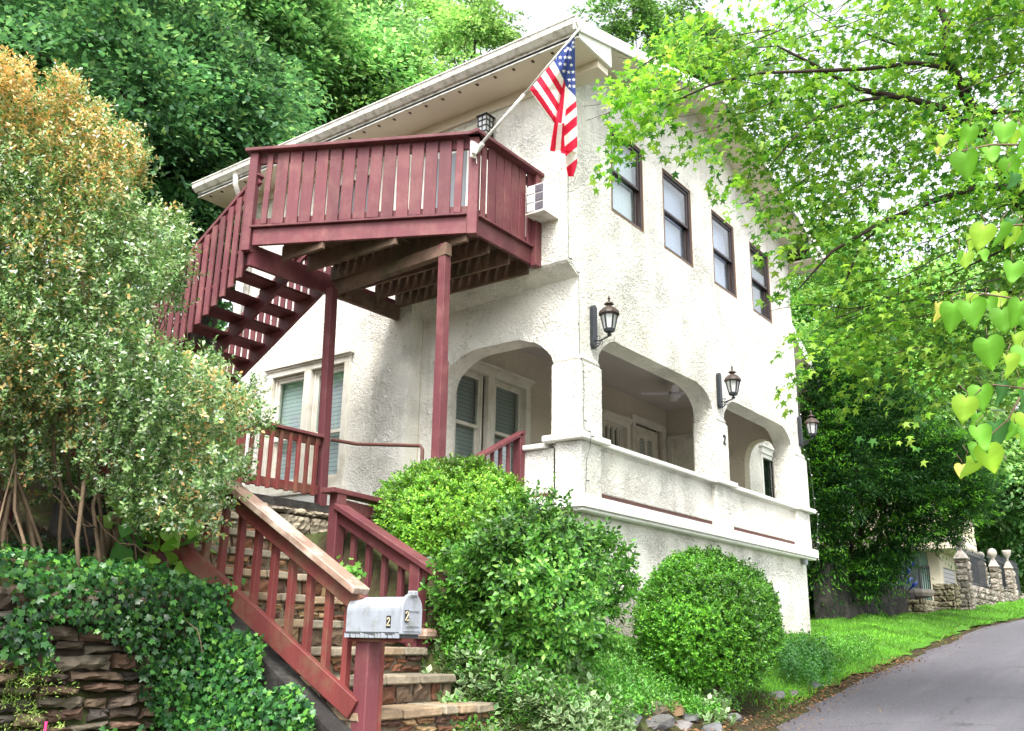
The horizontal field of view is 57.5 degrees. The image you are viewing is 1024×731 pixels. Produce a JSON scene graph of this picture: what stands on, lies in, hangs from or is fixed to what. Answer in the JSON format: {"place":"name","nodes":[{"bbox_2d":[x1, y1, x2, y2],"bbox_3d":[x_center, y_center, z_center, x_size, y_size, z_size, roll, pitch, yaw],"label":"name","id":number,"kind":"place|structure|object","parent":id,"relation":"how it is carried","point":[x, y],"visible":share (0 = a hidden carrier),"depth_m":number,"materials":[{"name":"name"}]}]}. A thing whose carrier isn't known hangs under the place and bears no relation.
{"place":"outdoors","nodes":[
{"label":"outdoors","id":0,"kind":"place"},
{"bbox_2d":[0,443,1023,730],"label":"ground","id":1,"kind":"structure","parent":0,"point":[38,509],"depth_m":7.01,"materials":[{"name":"soil"}]},
{"bbox_2d":[0,653,80,730],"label":"wispy weed","id":2,"kind":"object","parent":1,"relation":"on","point":[34,711],"visible":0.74,"depth_m":4.68,"materials":[{"name":"green plant"}]},
{"bbox_2d":[44,721,47,730],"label":"marker stake","id":3,"kind":"object","parent":1,"relation":"on","point":[45,725],"visible":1,"depth_m":4.00,"materials":[{"name":"pink plastic"}]},
{"bbox_2d":[0,586,211,730],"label":"retaining wall","id":4,"kind":"structure","parent":1,"relation":"on","point":[90,655],"depth_m":5.00,"materials":[{"name":"stone"}]},
{"bbox_2d":[0,535,316,730],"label":"ivy","id":5,"kind":"object","parent":4,"relation":"attached to","point":[207,683],"visible":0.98,"depth_m":5.24,"materials":[{"name":"green plant"}]},
{"bbox_2d":[178,608,202,652],"bbox_3d":[-1.882,1.552,5.429,0.185,0.266,0.051,-2,-17,11],"label":"hanging root","id":6,"kind":"object","parent":5,"relation":"hanging from","point":[197,632],"visible":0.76,"depth_m":5.41,"materials":[{"name":"brown plant"}]},
{"bbox_2d":[0,248,233,370],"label":"hillside undergrowth","id":7,"kind":"object","parent":1,"relation":"on","point":[219,327],"depth_m":24.24,"materials":[{"name":"green plant"}]},
{"bbox_2d":[0,0,234,208],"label":"broadleaf tree","id":8,"kind":"object","parent":1,"relation":"on","point":[60,45],"depth_m":19.38,"materials":[{"name":"green plant"}]},
{"bbox_2d":[0,45,283,580],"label":"box tree","id":9,"kind":"object","parent":1,"relation":"on","point":[34,320],"visible":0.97,"depth_m":5.59,"materials":[{"name":"green plant"}]},
{"bbox_2d":[9,73,310,359],"bbox_3d":[-6.642,-2.445,18.793,6.233,8.170,5.718,4,-17,-9],"label":"broadleaf tree","id":10,"kind":"object","parent":1,"relation":"on","point":[168,187],"visible":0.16,"depth_m":17.65,"materials":[{"name":"green plant"}]},
{"bbox_2d":[0,0,334,339],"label":"broadleaf tree","id":11,"kind":"object","parent":1,"relation":"on","point":[204,55],"visible":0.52,"depth_m":16.44,"materials":[{"name":"green plant"}]},
{"bbox_2d":[4,173,338,434],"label":"deck stairs","id":12,"kind":"structure","parent":1,"relation":"on","point":[226,277],"depth_m":11.16,"materials":[{"name":"brown wood"}]},
{"bbox_2d":[97,489,245,584],"bbox_3d":[-2.236,1.202,6.077,0.958,0.878,0.866,7,-17,-19],"label":"broadleaf plant","id":13,"kind":"object","parent":1,"relation":"on","point":[170,543],"visible":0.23,"depth_m":5.92,"materials":[{"name":"green plant"}]},
{"bbox_2d":[7,371,498,730],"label":"stone steps","id":14,"kind":"structure","parent":1,"relation":"on","point":[410,699],"depth_m":5.95,"materials":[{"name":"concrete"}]},
{"bbox_2d":[0,341,384,730],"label":"stair railing","id":15,"kind":"object","parent":14,"relation":"on","point":[343,585],"visible":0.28,"depth_m":5.49,"materials":[{"name":"red wood"}]},
{"bbox_2d":[344,591,421,642],"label":"mailbox","id":16,"kind":"object","parent":15,"relation":"attached to","point":[389,619],"visible":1,"depth_m":5.11,"materials":[{"name":"metal"}]},
{"bbox_2d":[399,591,421,634],"bbox_3d":[-0.545,1.348,5.085,0.047,0.231,0.173,-11,-20,35],"label":"box door","id":17,"kind":"structure","parent":16,"relation":"in","point":[411,602],"depth_m":5.08,"materials":[{"name":"metal"}]},
{"bbox_2d":[336,555,366,578],"bbox_3d":[-1.078,1.373,6.170,0.235,0.223,0.131,5,-17,-13],"label":"creeper","id":18,"kind":"object","parent":14,"relation":"on","point":[354,570],"visible":0.45,"depth_m":6.15,"materials":[{"name":"green plant"}]},
{"bbox_2d":[321,487,456,656],"bbox_3d":[-0.723,1.722,7.094,1.289,1.557,0.956,-11,-20,35],"label":"stair railing","id":19,"kind":"object","parent":14,"relation":"on","point":[345,516],"visible":0.6,"depth_m":6.99,"materials":[{"name":"brown wood"}]},
{"bbox_2d":[130,0,378,346],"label":"broadleaf tree","id":20,"kind":"object","parent":1,"relation":"on","point":[293,46],"visible":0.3,"depth_m":22.85,"materials":[{"name":"green plant"}]},
{"bbox_2d":[253,493,328,534],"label":"terrace wall","id":21,"kind":"structure","parent":1,"relation":"on","point":[303,517],"depth_m":10.19,"materials":[{"name":"stone"}]},
{"bbox_2d":[228,417,324,495],"bbox_3d":[-2.833,0.942,9.795,0.130,0.802,2.120,-11,-20,35],"label":"terrace balustrade","id":22,"kind":"object","parent":21,"relation":"on","point":[298,436],"visible":0.47,"depth_m":10.21,"materials":[{"name":"brown wood"}]},
{"bbox_2d":[197,0,440,166],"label":"broadleaf tree","id":23,"kind":"object","parent":1,"relation":"on","point":[360,53],"visible":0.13,"depth_m":24.95,"materials":[{"name":"green plant"}]},
{"bbox_2d":[344,0,432,69],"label":"broadleaf tree","id":24,"kind":"object","parent":1,"relation":"on","point":[370,2],"visible":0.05,"depth_m":29.58,"materials":[{"name":"green plant"}]},
{"bbox_2d":[308,31,477,130],"bbox_3d":[-3.676,-3.401,25.802,5.949,12.628,5.892,12,-20,-33],"label":"broadleaf tree","id":25,"kind":"object","parent":1,"relation":"on","point":[347,109],"visible":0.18,"depth_m":25.49,"materials":[{"name":"green plant"}]},
{"bbox_2d":[339,0,506,73],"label":"broadleaf tree","id":26,"kind":"object","parent":1,"relation":"on","point":[404,2],"visible":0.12,"depth_m":34.61,"materials":[{"name":"green plant"}]},
{"bbox_2d":[368,453,540,569],"bbox_3d":[-0.500,1.345,8.034,1.743,1.224,1.746,-11,-20,35],"label":"round shrub","id":27,"kind":"object","parent":1,"relation":"on","point":[422,528],"visible":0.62,"depth_m":7.53,"materials":[{"name":"green plant"}]},
{"bbox_2d":[417,576,508,664],"bbox_3d":[-0.290,1.872,6.723,0.929,0.833,0.980,-11,-20,35],"label":"glossy shrub","id":28,"kind":"object","parent":1,"relation":"on","point":[461,609],"visible":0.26,"depth_m":6.46,"materials":[{"name":"green plant"}]},
{"bbox_2d":[402,0,530,74],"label":"broadleaf tree","id":29,"kind":"object","parent":1,"relation":"on","point":[483,27],"visible":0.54,"depth_m":31.60,"materials":[{"name":"green plant"}]},
{"bbox_2d":[191,14,834,638],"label":"stucco house","id":30,"kind":"structure","parent":1,"relation":"on","point":[655,252],"depth_m":12.63,"materials":[{"name":"white paint"}]},
{"bbox_2d":[271,374,303,480],"bbox_3d":[-3.120,0.919,13.147,0.660,1.560,0.140,-11,-20,35],"label":"window","id":31,"kind":"structure","parent":30,"relation":"in","point":[291,408],"depth_m":13.31,"materials":[{"name":"beige paint"}]},
{"bbox_2d":[307,365,343,481],"bbox_3d":[-2.469,0.794,12.682,0.640,1.560,0.140,-11,-20,35],"label":"window","id":32,"kind":"structure","parent":30,"relation":"in","point":[338,376],"depth_m":12.77,"materials":[{"name":"beige paint"}]},
{"bbox_2d":[241,128,544,505],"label":"wooden deck","id":33,"kind":"structure","parent":30,"relation":"attached to","point":[416,253],"depth_m":10.57,"materials":[{"name":"brown wood"}]},
{"bbox_2d":[331,438,423,465],"bbox_3d":[-1.493,1.300,10.201,1.477,1.186,0.111,-12,-20,37],"label":"pipe rail","id":34,"kind":"object","parent":33,"relation":"attached to","point":[420,446],"visible":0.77,"depth_m":10.23,"materials":[{"name":"red metal"}]},
{"bbox_2d":[470,18,587,163],"bbox_3d":[0.143,-2.641,9.806,0.154,1.584,1.650,16,-22,-42],"label":"flagpole","id":35,"kind":"object","parent":33,"relation":"attached to","point":[475,148],"visible":1,"depth_m":10.03,"materials":[{"name":"white metal"}]},
{"bbox_2d":[529,37,576,176],"bbox_3d":[0.481,-2.675,9.552,0.485,1.481,0.395,8,-18,-24],"label":"flag","id":36,"kind":"object","parent":35,"relation":"hanging from","point":[552,89],"visible":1,"depth_m":9.61,"materials":[{"name":"fabric"}]},
{"bbox_2d":[421,150,468,208],"bbox_3d":[-0.873,-1.964,12.277,0.920,2.040,0.020,-11,-20,35],"label":"deck door","id":37,"kind":"structure","parent":30,"relation":"in","point":[467,169],"depth_m":12.29,"materials":[{"name":"white paint"}]},
{"bbox_2d":[455,370,482,471],"bbox_3d":[-0.659,0.806,12.773,0.140,1.510,0.620,-11,-20,35],"label":"window","id":38,"kind":"structure","parent":30,"relation":"in","point":[468,435],"depth_m":12.94,"materials":[{"name":"beige paint"}]},
{"bbox_2d":[476,111,494,137],"bbox_3d":[-0.331,-3.084,11.944,0.185,0.340,0.210,-11,-20,35],"label":"deck lantern","id":39,"kind":"object","parent":30,"relation":"attached to","point":[485,121],"visible":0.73,"depth_m":11.89,"materials":[{"name":"black glass"}]},
{"bbox_2d":[464,431,525,488],"bbox_3d":[-0.235,1.268,10.250,0.120,1.320,1.170,-11,-20,35],"label":"stair railing","id":40,"kind":"object","parent":30,"relation":"attached to","point":[517,439],"visible":0.3,"depth_m":10.64,"materials":[{"name":"brown wood"}]},
{"bbox_2d":[494,380,522,475],"bbox_3d":[-0.111,1.022,13.479,0.140,1.510,0.700,-11,-20,35],"label":"window","id":41,"kind":"structure","parent":30,"relation":"in","point":[506,406],"depth_m":13.67,"materials":[{"name":"beige paint"}]},
{"bbox_2d":[525,181,558,223],"bbox_3d":[0.355,-1.922,11.000,0.270,0.378,0.300,-11,-20,35],"label":"air conditioner","id":42,"kind":"object","parent":30,"relation":"attached to","point":[541,202],"visible":1,"depth_m":10.91,"materials":[{"name":"white paint"}]},
{"bbox_2d":[568,177,593,490],"bbox_3d":[0.775,-0.916,10.792,0.350,4.750,0.125,8,-18,-22],"label":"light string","id":43,"kind":"object","parent":30,"relation":"attached to","point":[579,352],"visible":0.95,"depth_m":10.58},
{"bbox_2d":[590,296,619,348],"bbox_3d":[1.082,-0.514,10.877,0.361,0.624,0.242,-11,-20,35],"label":"wall lantern","id":44,"kind":"object","parent":30,"relation":"attached to","point":[609,313],"depth_m":10.83,"materials":[{"name":"black metal"}]},
{"bbox_2d":[602,420,622,447],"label":"window","id":45,"kind":"structure","parent":30,"relation":"in","point":[619,430],"depth_m":15.93,"materials":[{"name":"beige paint"}]},
{"bbox_2d":[611,127,642,229],"bbox_3d":[1.464,-2.456,12.381,0.140,1.200,0.810,-11,-20,35],"label":"window","id":46,"kind":"structure","parent":30,"relation":"in","point":[621,193],"depth_m":12.55,"materials":[{"name":"grey glass"}]},
{"bbox_2d":[636,425,657,458],"bbox_3d":[2.388,2.192,16.612,0.050,2.170,0.880,-11,-20,35],"label":"door","id":47,"kind":"structure","parent":30,"relation":"in","point":[646,440],"depth_m":16.89,"materials":[{"name":"beige paint"}]},
{"bbox_2d":[641,383,685,400],"bbox_3d":[2.700,0.403,15.486,0.863,0.300,0.863,13,-20,-35],"label":"ceiling fan","id":48,"kind":"object","parent":30,"relation":"hanging from","point":[674,393],"visible":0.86,"depth_m":15.42},
{"bbox_2d":[663,171,691,264],"bbox_3d":[2.330,-2.113,13.499,0.140,1.200,0.860,-11,-20,35],"label":"window","id":49,"kind":"structure","parent":30,"relation":"in","point":[674,228],"depth_m":13.68,"materials":[{"name":"grey glass"}]},
{"bbox_2d":[667,433,693,470],"bbox_3d":[3.182,2.296,16.868,0.760,2.140,0.048,-11,-20,35],"label":"side door","id":50,"kind":"structure","parent":30,"relation":"in","point":[680,450],"depth_m":17.13,"materials":[{"name":"beige paint"}]},
{"bbox_2d":[712,212,735,296],"bbox_3d":[3.276,-1.739,14.720,0.140,1.200,0.800,-11,-20,35],"label":"window","id":51,"kind":"structure","parent":30,"relation":"in","point":[721,261],"depth_m":14.91,"materials":[{"name":"grey glass"}]},
{"bbox_2d":[716,366,740,408],"bbox_3d":[3.154,0.305,13.551,0.361,0.624,0.242,-11,-20,35],"label":"wall lantern","id":52,"kind":"object","parent":30,"relation":"attached to","point":[732,380],"depth_m":13.52,"materials":[{"name":"black metal"}]},
{"bbox_2d":[750,244,770,320],"bbox_3d":[4.155,-1.392,15.853,0.140,1.200,0.790,-11,-20,35],"label":"window","id":53,"kind":"structure","parent":30,"relation":"in","point":[758,284],"depth_m":16.04,"materials":[{"name":"glass"}]},
{"bbox_2d":[763,458,774,497],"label":"window","id":54,"kind":"structure","parent":30,"relation":"in","point":[767,476],"depth_m":18.79,"materials":[{"name":"glass"}]},
{"bbox_2d":[801,559,807,564],"bbox_3d":[4.797,3.214,15.278,0.095,0.100,0.100,-11,-20,35],"label":"spotlight","id":55,"kind":"object","parent":30,"relation":"attached to","point":[804,561],"visible":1,"depth_m":15.24,"materials":[{"name":"metal"}]},
{"bbox_2d":[793,327,818,560],"bbox_3d":[5.138,1.300,16.230,0.134,4.201,0.309,-11,-20,35],"label":"light string","id":56,"kind":"object","parent":30,"relation":"attached to","point":[805,453],"visible":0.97,"depth_m":16.16,"materials":[{"name":"white paint"}]},
{"bbox_2d":[797,410,818,446],"bbox_3d":[5.118,1.082,16.086,0.361,0.624,0.242,-11,-20,35],"label":"wall lantern","id":57,"kind":"object","parent":30,"relation":"attached to","point":[811,423],"depth_m":16.05,"materials":[{"name":"black metal"}]},
{"bbox_2d":[408,622,637,730],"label":"variegated groundcover","id":58,"kind":"object","parent":1,"relation":"on","point":[558,716],"visible":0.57,"depth_m":6.04,"materials":[{"name":"green plant"}]},
{"bbox_2d":[418,471,649,673],"bbox_3d":[0.156,1.551,6.744,1.465,1.509,1.583,-6,-18,22],"label":"glossy shrub","id":59,"kind":"object","parent":1,"relation":"on","point":[549,574],"visible":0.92,"depth_m":6.32,"materials":[{"name":"green plant"}]},
{"bbox_2d":[624,713,641,726],"bbox_3d":[0.815,2.437,6.418,0.174,0.085,0.322,0,-16,5],"label":"rock","id":60,"kind":"object","parent":1,"relation":"on","point":[638,719],"visible":0.33,"depth_m":6.33,"materials":[{"name":"stone"}]},
{"bbox_2d":[566,0,707,69],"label":"broadleaf tree","id":61,"kind":"object","parent":1,"relation":"on","point":[646,12],"visible":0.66,"depth_m":46.33,"materials":[{"name":"green plant"}]},
{"bbox_2d":[430,602,883,730],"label":"leafy groundcover","id":62,"kind":"object","parent":1,"relation":"on","point":[620,673],"visible":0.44,"depth_m":6.64,"materials":[{"name":"green plant"}]},
{"bbox_2d":[646,701,669,714],"bbox_3d":[1.100,2.625,7.105,0.202,0.120,0.183,-11,-20,35],"label":"rock","id":63,"kind":"object","parent":1,"relation":"on","point":[664,709],"visible":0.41,"depth_m":7.05,"materials":[{"name":"stone"}]},
{"bbox_2d":[646,714,674,730],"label":"rock","id":64,"kind":"object","parent":1,"relation":"on","point":[665,722],"visible":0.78,"depth_m":6.61,"materials":[{"name":"stone"}]},
{"bbox_2d":[664,700,684,716],"bbox_3d":[1.403,3.066,8.339,0.274,0.142,0.335,-1,-16,5],"label":"rock","id":65,"kind":"object","parent":1,"relation":"on","point":[679,710],"visible":0.38,"depth_m":8.23,"materials":[{"name":"stone"}]},
{"bbox_2d":[674,720,692,730],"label":"rock","id":66,"kind":"object","parent":1,"relation":"on","point":[684,724],"visible":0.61,"depth_m":7.02,"materials":[{"name":"stone"}]},
{"bbox_2d":[639,14,737,91],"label":"broadleaf tree","id":67,"kind":"object","parent":1,"relation":"on","point":[707,32],"visible":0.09,"depth_m":50.63,"materials":[{"name":"green plant"}]},
{"bbox_2d":[682,712,699,721],"bbox_3d":[1.579,3.142,8.327,0.218,0.078,0.184,-11,-20,35],"label":"rock","id":68,"kind":"object","parent":1,"relation":"on","point":[691,717],"visible":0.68,"depth_m":8.27,"materials":[{"name":"stone"}]},
{"bbox_2d":[628,544,787,696],"bbox_3d":[1.967,2.641,9.508,1.603,1.598,1.732,-11,-20,35],"label":"round shrub","id":69,"kind":"object","parent":1,"relation":"on","point":[693,618],"visible":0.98,"depth_m":8.97,"materials":[{"name":"green plant"}]},
{"bbox_2d":[702,722,722,730],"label":"rock","id":70,"kind":"object","parent":1,"relation":"on","point":[716,726],"visible":0.96,"depth_m":7.94,"materials":[{"name":"stone"}]},
{"bbox_2d":[698,682,737,725],"bbox_3d":[1.901,3.095,8.604,0.363,0.356,1.180,-3,-17,12],"label":"variegated plant","id":71,"kind":"object","parent":1,"relation":"on","point":[706,717],"visible":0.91,"depth_m":8.39,"materials":[{"name":"green plant"}]},
{"bbox_2d":[727,713,742,720],"bbox_3d":[2.070,3.268,8.623,0.181,0.098,0.151,11,-19,-30],"label":"rock","id":72,"kind":"object","parent":1,"relation":"on","point":[739,716],"visible":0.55,"depth_m":8.58,"materials":[{"name":"stone"}]},
{"bbox_2d":[769,691,784,698],"bbox_3d":[2.870,3.582,10.128,0.217,0.091,0.202,2,-16,-4],"label":"rock","id":73,"kind":"object","parent":1,"relation":"on","point":[782,694],"visible":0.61,"depth_m":10.10,"materials":[{"name":"stone"}]},
{"bbox_2d":[586,0,1023,467],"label":"maple tree","id":74,"kind":"object","parent":1,"relation":"on","point":[1001,13],"visible":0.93,"depth_m":9.05,"materials":[{"name":"green plant"}]},
{"bbox_2d":[809,681,823,689],"bbox_3d":[3.671,3.897,11.323,0.197,0.120,0.194,12,-20,-33],"label":"rock","id":75,"kind":"object","parent":1,"relation":"on","point":[816,684],"visible":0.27,"depth_m":11.28,"materials":[{"name":"stone"}]},
{"bbox_2d":[812,562,916,619],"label":"concrete wall","id":76,"kind":"structure","parent":1,"relation":"on","point":[847,611],"depth_m":19.30,"materials":[{"name":"grey concrete"}]},
{"bbox_2d":[870,547,932,599],"bbox_3d":[9.993,5.505,23.445,0.282,1.600,5.767,-12,-21,38],"label":"iron fence","id":77,"kind":"object","parent":76,"relation":"on","point":[919,581],"visible":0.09,"depth_m":24.42,"materials":[{"name":"metal"}]},
{"bbox_2d":[789,178,983,391],"bbox_3d":[13.496,1.251,40.856,11.668,18.126,11.819,3,-16,-7],"label":"broadleaf tree","id":78,"kind":"object","parent":1,"relation":"on","point":[798,313],"visible":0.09,"depth_m":39.73,"materials":[{"name":"green plant"}]},
{"bbox_2d":[810,502,978,599],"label":"garage","id":79,"kind":"structure","parent":1,"relation":"on","point":[941,572],"depth_m":25.10,"materials":[{"name":"cream stucco"},{"name":"white painted metal"}]},
{"bbox_2d":[943,568,954,583],"bbox_3d":[11.949,6.433,25.369,0.030,1.748,1.400,-11,-20,35],"label":"roller door","id":80,"kind":"structure","parent":79,"relation":"in","point":[949,577],"depth_m":25.55,"materials":[{"name":"metal"}]},
{"bbox_2d":[796,339,1008,617],"bbox_3d":[9.297,3.525,22.817,4.861,6.702,11.398,-6,-18,23],"label":"yew tree","id":81,"kind":"object","parent":1,"relation":"on","point":[833,472],"visible":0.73,"depth_m":19.06,"materials":[{"name":"green plant"}]},
{"bbox_2d":[894,546,917,590],"bbox_3d":[9.320,5.020,22.443,0.821,1.985,1.046,-11,-20,35],"label":"bottle tree","id":82,"kind":"object","parent":1,"relation":"on","point":[914,584],"visible":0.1,"depth_m":22.28,"materials":[{"name":"blue glass"}]},
{"bbox_2d":[792,262,1023,532],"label":"broadleaf tree","id":83,"kind":"object","parent":1,"relation":"on","point":[966,423],"visible":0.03,"depth_m":37.38,"materials":[{"name":"green plant"}]},
{"bbox_2d":[907,599,939,613],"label":"wall","id":84,"kind":"structure","parent":1,"relation":"on","point":[920,605],"depth_m":21.98,"materials":[{"name":"stone"}]},
{"bbox_2d":[905,589,934,598],"bbox_3d":[9.992,5.656,22.869,0.702,0.340,0.720,-11,-20,35],"label":"bird bath","id":85,"kind":"object","parent":84,"relation":"on","point":[922,593],"visible":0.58,"depth_m":22.61,"materials":[{"name":"grey stone"}]},
{"bbox_2d":[932,583,961,610],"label":"wall","id":86,"kind":"structure","parent":1,"relation":"on","point":[948,596],"depth_m":22.58,"materials":[{"name":"stone"}]},
{"bbox_2d":[897,212,1023,407],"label":"broadleaf tree","id":87,"kind":"object","parent":1,"relation":"on","point":[949,271],"visible":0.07,"depth_m":58.84,"materials":[{"name":"green plant"}]},
{"bbox_2d":[953,537,975,609],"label":"stone pillar","id":88,"kind":"structure","parent":1,"relation":"on","point":[964,577],"depth_m":22.62,"materials":[{"name":"stone"}]},
{"bbox_2d":[927,287,1023,583],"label":"broadleaf tree","id":89,"kind":"object","parent":1,"relation":"on","point":[1014,400],"visible":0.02,"depth_m":41.04,"materials":[{"name":"green plant"}]},
{"bbox_2d":[978,552,989,587],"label":"stone pillar","id":90,"kind":"structure","parent":1,"relation":"on","point":[986,569],"depth_m":35.31,"materials":[{"name":"stone"}]},
{"bbox_2d":[973,585,1001,605],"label":"garden wall","id":91,"kind":"structure","parent":1,"relation":"on","point":[983,596],"depth_m":24.02,"materials":[{"name":"stone"}]},
{"bbox_2d":[954,546,988,588],"bbox_3d":[12.126,5.320,24.549,0.030,1.050,3.727,-11,-20,35],"label":"iron fence","id":92,"kind":"object","parent":91,"relation":"on","point":[979,568],"visible":0.49,"depth_m":25.04,"materials":[{"name":"black metal"}]},
{"bbox_2d":[968,403,1023,584],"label":"broadleaf tree","id":93,"kind":"object","parent":1,"relation":"on","point":[1010,528],"visible":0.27,"depth_m":41.59,"materials":[{"name":"green plant"}]},
{"bbox_2d":[988,548,1005,602],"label":"stone pillar","id":94,"kind":"structure","parent":1,"relation":"on","point":[995,576],"depth_m":25.73,"materials":[{"name":"stone"}]},
{"bbox_2d":[971,499,1023,593],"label":"broadleaf tree","id":95,"kind":"object","parent":1,"relation":"on","point":[1021,580],"depth_m":45.87,"materials":[{"name":"green plant"}]},
{"bbox_2d":[988,588,1023,601],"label":"garden wall","id":96,"kind":"structure","parent":1,"relation":"on","point":[1009,595],"depth_m":26.88,"materials":[{"name":"stone"}]},
{"bbox_2d":[986,552,1021,592],"bbox_3d":[14.845,6.284,28.088,0.030,1.050,5.002,-11,-20,35],"label":"iron fence","id":97,"kind":"object","parent":96,"relation":"on","point":[1000,561],"visible":0.43,"depth_m":28.01,"materials":[{"name":"black metal"}]},
{"bbox_2d":[1002,550,1017,600],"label":"stone pillar","id":98,"kind":"structure","parent":1,"relation":"on","point":[1010,575],"depth_m":27.45,"materials":[{"name":"stone"}]},
{"bbox_2d":[8,0,1023,585],"label":"sky","id":99,"kind":"structure","parent":0,"point":[543,13],"materials":[{"name":"white"}]},
{"bbox_2d":[612,598,1023,710],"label":"lawn","id":100,"kind":"structure","parent":0,"point":[916,645],"depth_m":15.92,"materials":[{"name":"green plant"}]},
{"bbox_2d":[790,690,797,695],"bbox_3d":[3.190,3.725,10.592,0.115,0.068,0.224,1,-16,2],"label":"rock","id":101,"kind":"object","parent":100,"relation":"on","point":[794,692],"visible":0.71,"depth_m":10.52,"materials":[{"name":"stone"}]},
{"bbox_2d":[774,623,841,689],"bbox_3d":[3.759,3.680,11.911,0.815,0.828,2.334,-6,-18,21],"label":"shrub","id":102,"kind":"object","parent":100,"relation":"on","point":[811,661],"visible":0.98,"depth_m":11.56,"materials":[{"name":"green plant"}]},
{"bbox_2d":[777,619,1023,730],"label":"road","id":103,"kind":"structure","parent":0,"point":[988,695],"depth_m":10.32,"materials":[{"name":"grey asphalt"}]},
{"bbox_2d":[624,624,1010,730],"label":"leaf litter","id":104,"kind":"object","parent":103,"relation":"on","point":[830,691],"visible":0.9,"depth_m":10.33,"materials":[{"name":"brown plant"}]},
{"bbox_2d":[789,624,1022,727],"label":"leaf crumbs","id":105,"kind":"object","parent":103,"relation":"on","point":[911,679],"visible":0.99,"depth_m":11.78,"materials":[{"name":"brown plant"}]},
{"bbox_2d":[809,341,1018,410],"bbox_3d":[10.670,0.363,22.725,0.025,1.822,15.781,-14,-22,41],"label":"overhead cable","id":106,"kind":"object","parent":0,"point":[925,396],"visible":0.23,"depth_m":22.03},
{"bbox_2d":[933,114,1023,478],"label":"redbud branch","id":107,"kind":"object","parent":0,"point":[986,449],"visible":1,"depth_m":2.34,"materials":[{"name":"green plant"}]}
]}

